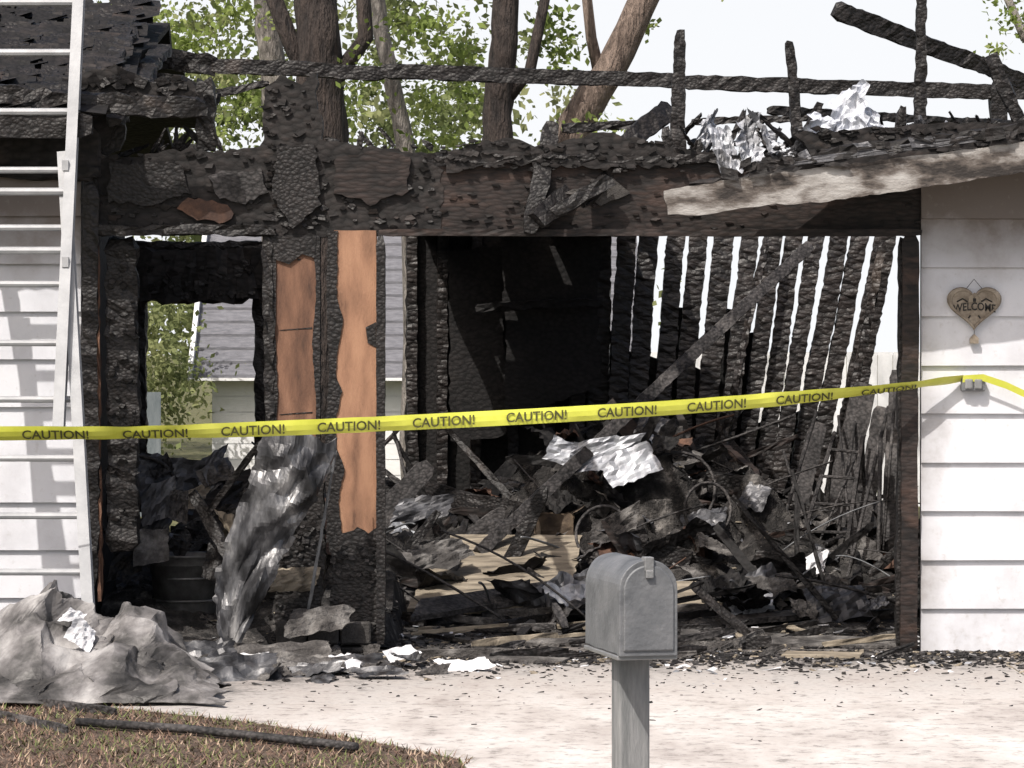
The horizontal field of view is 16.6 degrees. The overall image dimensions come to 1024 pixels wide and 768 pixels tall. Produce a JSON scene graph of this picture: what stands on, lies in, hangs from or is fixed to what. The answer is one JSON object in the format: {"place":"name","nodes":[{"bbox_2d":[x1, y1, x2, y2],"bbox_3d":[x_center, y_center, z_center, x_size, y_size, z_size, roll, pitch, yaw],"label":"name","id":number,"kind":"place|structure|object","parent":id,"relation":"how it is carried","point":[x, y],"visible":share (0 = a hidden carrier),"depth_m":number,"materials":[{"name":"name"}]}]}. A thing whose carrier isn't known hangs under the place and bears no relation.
{"place":"outdoors","nodes":[
{"label":"outdoors","id":0,"kind":"place"},
{"bbox_2d":[212,381,401,479],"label":"walls","id":1,"kind":"structure","parent":0,"point":[234,400],"depth_m":37.59,"materials":[{"name":"white paint"}]},
{"bbox_2d":[193,234,637,377],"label":"roof","id":2,"kind":"structure","parent":1,"relation":"on","point":[227,334],"depth_m":37.96,"materials":[{"name":"grey"}]},
{"bbox_2d":[187,235,401,381],"bbox_3d":[-1.010,-1.109,38.534,4.920,2.150,2.574,0,1,0],"label":"bargeboard","id":3,"kind":"object","parent":2,"relation":"attached to","point":[196,323],"visible":0.3,"depth_m":37.46,"materials":[{"name":"white paint"}]},
{"bbox_2d":[0,34,1023,181],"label":"charred roof framing","id":4,"kind":"object","parent":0,"point":[147,90],"visible":0.83,"depth_m":18.50,"materials":[{"name":"black wood"}]},
{"bbox_2d":[93,0,1023,354],"label":"sky","id":5,"kind":"structure","parent":0,"point":[748,38],"materials":[{"name":"white"}]},
{"bbox_2d":[97,653,1023,767],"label":"driveway","id":6,"kind":"structure","parent":0,"point":[563,722],"depth_m":15.02,"materials":[{"name":"concrete"}]},
{"bbox_2d":[0,0,94,604],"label":"extension ladder","id":7,"kind":"object","parent":6,"relation":"on","point":[66,343],"visible":0.81,"depth_m":17.21,"materials":[{"name":"metal"}]},
{"bbox_2d":[0,579,213,683],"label":"crumpled tarp","id":8,"kind":"object","parent":6,"relation":"on","point":[35,644],"visible":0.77,"depth_m":15.84,"materials":[{"name":"grey fabric"}]},
{"bbox_2d":[58,607,95,651],"bbox_3d":[-1.958,1.105,15.761,0.164,0.190,0.198,0,1,-22],"label":"plastic scrap","id":9,"kind":"object","parent":8,"relation":"on","point":[80,632],"visible":1,"depth_m":15.71,"materials":[{"name":"white plastic"}]},
{"bbox_2d":[0,641,230,705],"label":"crumpled tarp","id":10,"kind":"object","parent":6,"relation":"on","point":[114,672],"visible":0.91,"depth_m":15.41,"materials":[{"name":"grey fabric"}]},
{"bbox_2d":[184,637,495,683],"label":"scorched tin scraps","id":11,"kind":"object","parent":6,"relation":"on","point":[226,659],"visible":0.8,"depth_m":16.93,"materials":[{"name":"metal"}]},
{"bbox_2d":[212,435,336,642],"bbox_3d":[-1.192,0.740,17.592,0.628,1.107,0.222,0,1,-3],"label":"bent door panel","id":12,"kind":"structure","parent":11,"relation":"on","point":[286,480],"depth_m":17.55,"materials":[{"name":"metal"}]},
{"bbox_2d":[584,552,676,767],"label":"mailbox","id":13,"kind":"object","parent":6,"relation":"on","point":[631,618],"visible":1,"depth_m":8.93,"materials":[{"name":"metal"}]},
{"bbox_2d":[617,560,676,656],"bbox_3d":[0.342,0.565,8.846,0.152,0.244,0.031,0,1,-13],"label":"door","id":14,"kind":"structure","parent":13,"relation":"in","point":[646,607],"depth_m":8.83,"materials":[{"name":"grey metal"}]},
{"bbox_2d":[146,355,1022,767],"bbox_3d":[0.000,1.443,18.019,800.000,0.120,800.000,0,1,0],"label":"ground","id":15,"kind":"structure","parent":0,"point":[196,449],"depth_m":67.73,"materials":[{"name":"green plant"}]},
{"bbox_2d":[140,392,160,516],"bbox_3d":[-6.105,0.634,32.043,5.790,1.160,0.075,0,1,0],"label":"wooden fence","id":16,"kind":"object","parent":15,"relation":"on","point":[154,412],"visible":0.06,"depth_m":32.01,"materials":[{"name":"grey wood"}]},
{"bbox_2d":[146,301,245,454],"bbox_3d":[-5.470,-0.100,36.802,5.323,3.244,2.146,0,1,0],"label":"hedge","id":17,"kind":"object","parent":15,"relation":"on","point":[154,335],"visible":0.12,"depth_m":36.79,"materials":[{"name":"green plant"}]},
{"bbox_2d":[153,0,284,237],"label":"shade tree","id":18,"kind":"object","parent":15,"relation":"on","point":[269,45],"visible":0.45,"depth_m":27.35,"materials":[{"name":"green plant"}]},
{"bbox_2d":[0,701,475,767],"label":"dry grass","id":19,"kind":"structure","parent":15,"relation":"on","point":[233,748],"depth_m":13.72,"materials":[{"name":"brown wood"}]},
{"bbox_2d":[0,699,116,732],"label":"charred sticks","id":20,"kind":"object","parent":19,"relation":"on","point":[74,706],"visible":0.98,"depth_m":14.97,"materials":[{"name":"black wood"}]},
{"bbox_2d":[75,718,358,751],"bbox_3d":[-1.177,1.401,14.049,1.493,0.036,0.111,1,1,37],"label":"charred pole","id":21,"kind":"object","parent":19,"relation":"on","point":[234,733],"visible":1,"depth_m":14.06,"materials":[{"name":"black wood"}]},
{"bbox_2d":[164,0,485,442],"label":"shade tree","id":22,"kind":"object","parent":15,"relation":"on","point":[314,36],"visible":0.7,"depth_m":25.83,"materials":[{"name":"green plant"}]},
{"bbox_2d":[96,0,681,448],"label":"distant trees","id":23,"kind":"object","parent":15,"relation":"on","point":[380,116],"visible":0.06,"depth_m":44.86,"materials":[{"name":"green plant"}]},
{"bbox_2d":[344,0,519,522],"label":"shade tree","id":24,"kind":"object","parent":15,"relation":"on","point":[405,139],"visible":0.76,"depth_m":27.94,"materials":[{"name":"green plant"}]},
{"bbox_2d":[80,72,921,651],"bbox_3d":[-0.133,-0.127,20.044,4.520,2.996,4.235,0,1,0],"label":"wall frame","id":25,"kind":"object","parent":15,"relation":"on","point":[294,174],"visible":0.96,"depth_m":17.99,"materials":[{"name":"black wood"}]},
{"bbox_2d":[0,21,196,158],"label":"roof deck","id":26,"kind":"structure","parent":25,"relation":"on","point":[141,131],"depth_m":22.94,"materials":[{"name":"black wood"}]},
{"bbox_2d":[0,0,160,113],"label":"burnt shingles","id":27,"kind":"object","parent":26,"relation":"on","point":[105,24],"visible":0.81,"depth_m":19.44,"materials":[{"name":"brown wood"}]},
{"bbox_2d":[696,79,947,172],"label":"roof insulation scraps","id":28,"kind":"object","parent":25,"relation":"on","point":[850,111],"visible":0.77,"depth_m":17.99,"materials":[{"name":"metal"}]},
{"bbox_2d":[663,122,1023,215],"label":"sagging eave","id":29,"kind":"object","parent":25,"relation":"attached to","point":[835,175],"visible":1,"depth_m":17.44,"materials":[{"name":"wood"}]},
{"bbox_2d":[425,0,576,141],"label":"shade tree","id":30,"kind":"object","parent":15,"relation":"on","point":[498,101],"visible":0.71,"depth_m":26.41,"materials":[{"name":"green plant"}]},
{"bbox_2d":[539,0,661,142],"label":"shade tree","id":31,"kind":"object","parent":15,"relation":"on","point":[633,26],"visible":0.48,"depth_m":26.88,"materials":[{"name":"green plant"}]},
{"bbox_2d":[650,352,919,506],"bbox_3d":[4.298,0.440,34.015,9.595,1.500,0.025,0,1,0],"label":"wooden fence","id":32,"kind":"object","parent":15,"relation":"on","point":[883,365],"visible":0.02,"depth_m":34.00,"materials":[{"name":"white paint"}]},
{"bbox_2d":[721,0,1023,61],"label":"shade tree","id":33,"kind":"object","parent":15,"relation":"on","point":[1012,11],"visible":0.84,"depth_m":31.83,"materials":[{"name":"green plant"}]},
{"bbox_2d":[379,633,919,651],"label":"garage floor","id":34,"kind":"structure","parent":0,"point":[523,647],"depth_m":18.41,"materials":[{"name":"concrete"}]},
{"bbox_2d":[151,551,215,613],"bbox_3d":[-1.741,1.091,18.765,0.436,0.365,0.412,0,1,0],"label":"metal tub","id":35,"kind":"object","parent":34,"relation":"on","point":[180,583],"visible":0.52,"depth_m":18.61,"materials":[{"name":"black metal"}]},
{"bbox_2d":[276,621,370,651],"bbox_3d":[-0.965,1.340,18.024,0.483,0.246,0.226,0,1,0],"label":"block base","id":36,"kind":"object","parent":34,"relation":"on","point":[355,636],"visible":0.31,"depth_m":17.92,"materials":[{"name":"black concrete"}]},
{"bbox_2d":[270,230,376,642],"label":"exposed posts","id":37,"kind":"object","parent":36,"relation":"on","point":[349,532],"visible":0.74,"depth_m":17.99,"materials":[{"name":"brown wood"}]},
{"bbox_2d":[81,181,920,613],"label":"wall","id":38,"kind":"structure","parent":34,"relation":"on","point":[109,585],"depth_m":19.03,"materials":[{"name":"black wood"}]},
{"bbox_2d":[0,177,81,609],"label":"siding","id":39,"kind":"object","parent":38,"relation":"attached to","point":[28,313],"visible":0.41,"depth_m":17.98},
{"bbox_2d":[920,173,1023,651],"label":"siding","id":40,"kind":"object","parent":38,"relation":"attached to","point":[971,520],"visible":0.85,"depth_m":17.98,"materials":[{"name":"white wood"}]},
{"bbox_2d":[960,377,984,390],"bbox_3d":[2.362,0.000,17.944,0.120,0.076,0.075,0,1,0],"label":"outlet box","id":41,"kind":"object","parent":40,"relation":"attached to","point":[971,385],"visible":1,"depth_m":17.91,"materials":[{"name":"grey plastic"}]},
{"bbox_2d":[0,374,1023,440],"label":"caution tape","id":42,"kind":"object","parent":41,"relation":"attached to","point":[464,419],"visible":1,"depth_m":17.09,"materials":[{"name":"yellow plastic"}]},
{"bbox_2d":[947,279,1001,343],"bbox_3d":[2.368,-0.373,17.945,0.280,0.332,0.024,0,1,0],"label":"welcome heart sign","id":43,"kind":"object","parent":40,"relation":"attached to","point":[974,310],"visible":1,"depth_m":17.94,"materials":[{"name":"wood"}]},
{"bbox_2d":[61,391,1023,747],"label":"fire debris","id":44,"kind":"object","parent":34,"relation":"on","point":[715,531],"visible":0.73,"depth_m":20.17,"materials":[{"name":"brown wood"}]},
{"bbox_2d":[117,0,1023,552],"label":"fallen rafters","id":45,"kind":"object","parent":34,"relation":"on","point":[541,210],"visible":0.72,"depth_m":18.36,"materials":[{"name":"brown wood"}]},
{"bbox_2d":[404,152,897,543],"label":"charred wall studs","id":46,"kind":"object","parent":34,"relation":"on","point":[493,323],"visible":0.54,"depth_m":23.63,"materials":[{"name":"brown wood"}]},
{"bbox_2d":[800,431,864,553],"bbox_3d":[1.992,0.786,21.911,0.329,0.961,1.510,0,1,12],"label":"stepladder","id":47,"kind":"object","parent":34,"relation":"on","point":[831,449],"visible":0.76,"depth_m":22.04,"materials":[{"name":"black metal"}]}
]}

